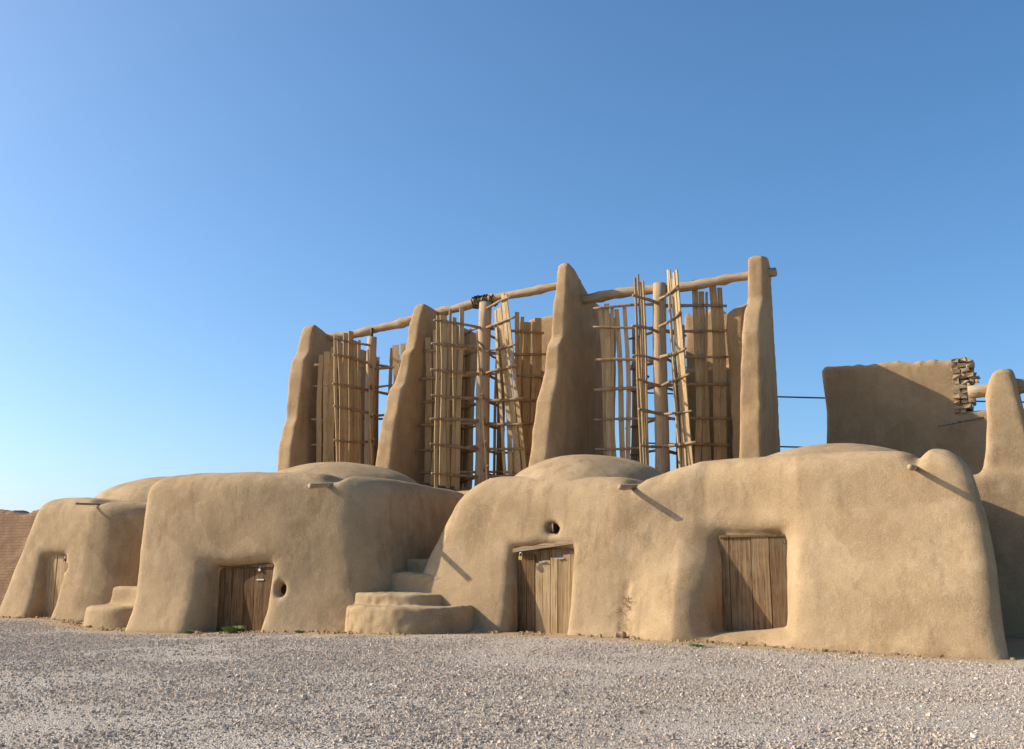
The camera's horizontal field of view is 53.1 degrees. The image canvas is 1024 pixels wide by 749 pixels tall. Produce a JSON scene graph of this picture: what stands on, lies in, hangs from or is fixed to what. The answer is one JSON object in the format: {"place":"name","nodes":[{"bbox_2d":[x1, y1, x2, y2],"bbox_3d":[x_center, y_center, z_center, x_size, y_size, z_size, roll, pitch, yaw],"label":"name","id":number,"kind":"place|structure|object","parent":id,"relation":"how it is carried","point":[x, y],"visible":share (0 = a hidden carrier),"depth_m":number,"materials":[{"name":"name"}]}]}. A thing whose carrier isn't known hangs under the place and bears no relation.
{"place":"outdoors","nodes":[
{"label":"outdoors","id":0,"kind":"place"},
{"bbox_2d":[0,617,1023,748],"bbox_3d":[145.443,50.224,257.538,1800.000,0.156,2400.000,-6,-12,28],"label":"ground","id":1,"kind":"structure","parent":0,"point":[1015,646],"depth_m":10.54,"materials":[{"name":"grey gravel"}]},
{"bbox_2d":[0,509,39,605],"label":"old brick wall","id":2,"kind":"structure","parent":1,"relation":"on","point":[15,527],"depth_m":30.78,"materials":[{"name":"brown brick"}]},
{"bbox_2d":[0,476,170,620],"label":"mud house","id":3,"kind":"structure","parent":1,"relation":"on","point":[79,556],"depth_m":27.74,"materials":[{"name":"soil"}]},
{"bbox_2d":[43,555,67,617],"bbox_3d":[-12.441,5.783,27.915,1.073,1.738,0.101,-6,-12,28],"label":"door","id":4,"kind":"structure","parent":3,"relation":"in","point":[57,566],"depth_m":27.98,"materials":[{"name":"wood"}]},
{"bbox_2d":[83,586,136,628],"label":"mud stairs","id":5,"kind":"structure","parent":1,"relation":"on","point":[115,612],"depth_m":24.72,"materials":[{"name":"beige soil"}]},
{"bbox_2d":[182,629,193,633],"bbox_3d":[-7.164,5.707,22.725,0.380,0.084,0.367,-6,-12,28],"label":"weed tuft","id":6,"kind":"object","parent":1,"relation":"on","point":[189,632],"visible":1,"depth_m":22.67,"materials":[{"name":"green plant"}]},
{"bbox_2d":[221,625,244,632],"bbox_3d":[-6.198,5.652,22.727,0.664,0.165,0.606,3,-11,-16],"label":"weed tuft","id":7,"kind":"object","parent":1,"relation":"on","point":[228,629],"visible":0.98,"depth_m":22.62,"materials":[{"name":"green plant"}]},
{"bbox_2d":[125,462,463,632],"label":"mud house","id":8,"kind":"structure","parent":1,"relation":"on","point":[313,546],"depth_m":23.53,"materials":[{"name":"soil"}]},
{"bbox_2d":[216,566,273,631],"bbox_3d":[-6.183,5.144,23.461,1.815,1.553,0.104,-6,-12,28],"label":"door","id":9,"kind":"structure","parent":8,"relation":"in","point":[244,592],"depth_m":23.46,"materials":[{"name":"wood"}]},
{"bbox_2d":[344,559,473,634],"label":"mud stairs","id":10,"kind":"structure","parent":1,"relation":"on","point":[407,604],"depth_m":21.21,"materials":[{"name":"beige soil"}]},
{"bbox_2d":[2,616,1021,661],"bbox_3d":[-1.984,5.551,22.059,29.256,0.232,5.070,-4,-12,22],"label":"mud rubble","id":11,"kind":"object","parent":1,"relation":"on","point":[77,623],"visible":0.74,"depth_m":20.64,"materials":[{"name":"brown soil"}]},
{"bbox_2d":[277,256,779,494],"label":"windmill building","id":12,"kind":"structure","parent":1,"relation":"on","point":[569,407],"depth_m":29.23,"materials":[{"name":"soil"}]},
{"bbox_2d":[311,328,406,465],"bbox_3d":[-4.622,1.218,32.454,3.436,5.402,2.643,4,-11,-19],"label":"windmill rotor","id":13,"kind":"object","parent":12,"relation":"on","point":[348,432],"visible":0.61,"depth_m":31.88,"materials":[{"name":"wood"}]},
{"bbox_2d":[327,316,411,340],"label":"roof beam","id":14,"kind":"structure","parent":12,"relation":"attached to","point":[400,323],"depth_m":32.67,"materials":[{"name":"brown wood"}]},
{"bbox_2d":[416,293,545,489],"bbox_3d":[-0.980,0.647,30.367,3.440,5.757,3.305,-6,-12,28],"label":"windmill rotor","id":15,"kind":"object","parent":12,"relation":"on","point":[519,431],"visible":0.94,"depth_m":30.04,"materials":[{"name":"brown wood"}]},
{"bbox_2d":[434,280,580,315],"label":"roof beam","id":16,"kind":"structure","parent":12,"relation":"attached to","point":[473,302],"depth_m":30.73,"materials":[{"name":"wood"}]},
{"bbox_2d":[593,269,731,472],"bbox_3d":[4.054,0.175,27.783,2.963,5.770,3.131,9,-14,-38],"label":"windmill rotor","id":17,"kind":"object","parent":12,"relation":"on","point":[642,385],"visible":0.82,"depth_m":27.51,"materials":[{"name":"brown wood"}]},
{"bbox_2d":[581,267,776,303],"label":"roof beam","id":18,"kind":"structure","parent":12,"relation":"attached to","point":[625,292],"depth_m":27.92,"materials":[{"name":"brown wood"}]},
{"bbox_2d":[615,631,626,637],"bbox_3d":[2.092,5.028,19.732,0.203,0.163,0.224,-6,-12,28],"label":"brick fragment","id":19,"kind":"object","parent":1,"relation":"on","point":[621,634],"visible":0.81,"depth_m":19.66,"materials":[{"name":"brick"}]},
{"bbox_2d":[687,642,710,646],"bbox_3d":[3.243,4.684,17.742,0.521,0.055,0.583,7,-13,-31],"label":"weed tuft","id":20,"kind":"object","parent":1,"relation":"on","point":[695,644],"visible":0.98,"depth_m":17.73,"materials":[{"name":"green plant"}]},
{"bbox_2d":[423,443,1008,659],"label":"mud house","id":21,"kind":"structure","parent":1,"relation":"on","point":[851,547],"depth_m":19.41,"materials":[{"name":"soil"}]},
{"bbox_2d":[517,552,535,631],"bbox_3d":[0.261,4.597,21.571,0.423,1.684,0.221,-6,-12,28],"label":"door","id":22,"kind":"structure","parent":21,"relation":"in","point":[526,616],"depth_m":21.63,"materials":[{"name":"brown wood"}]},
{"bbox_2d":[535,551,574,632],"bbox_3d":[0.919,4.537,21.300,0.977,1.701,0.085,-6,-12,28],"label":"door","id":23,"kind":"structure","parent":21,"relation":"in","point":[553,577],"depth_m":21.30,"materials":[{"name":"wood"}]},
{"bbox_2d":[716,536,787,630],"bbox_3d":[4.563,3.990,19.316,1.528,1.916,0.180,-6,-12,28],"label":"door","id":24,"kind":"structure","parent":21,"relation":"in","point":[749,592],"depth_m":19.37,"materials":[{"name":"wood"}]},
{"bbox_2d":[822,357,1023,636],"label":"ruined mill wall","id":25,"kind":"structure","parent":1,"relation":"on","point":[909,407],"depth_m":27.74,"materials":[{"name":"soil"}]},
{"bbox_2d":[939,417,983,426],"bbox_3d":[12.152,1.244,27.417,1.424,0.314,0.089,-1,-11,4],"label":"loose stick","id":26,"kind":"object","parent":25,"relation":"attached to","point":[951,423],"visible":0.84,"depth_m":27.41,"materials":[{"name":"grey wood"}]},
{"bbox_2d":[967,379,1023,398],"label":"roof beam","id":27,"kind":"structure","parent":25,"relation":"on","point":[976,391],"depth_m":23.83,"materials":[{"name":"brown wood"}]},
{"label":"utility pole","id":28,"kind":"object","parent":1,"relation":"on","visible":0},
{"bbox_2d":[649,442,802,447],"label":"cable","id":29,"kind":"object","parent":28,"relation":"attached to","point":[780,446],"visible":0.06,"depth_m":40.51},
{"bbox_2d":[648,392,1023,402],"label":"cable","id":30,"kind":"object","parent":28,"relation":"attached to","point":[802,397],"visible":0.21,"depth_m":40.90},
{"bbox_2d":[0,0,1023,512],"label":"sky","id":31,"kind":"structure","parent":0,"point":[188,188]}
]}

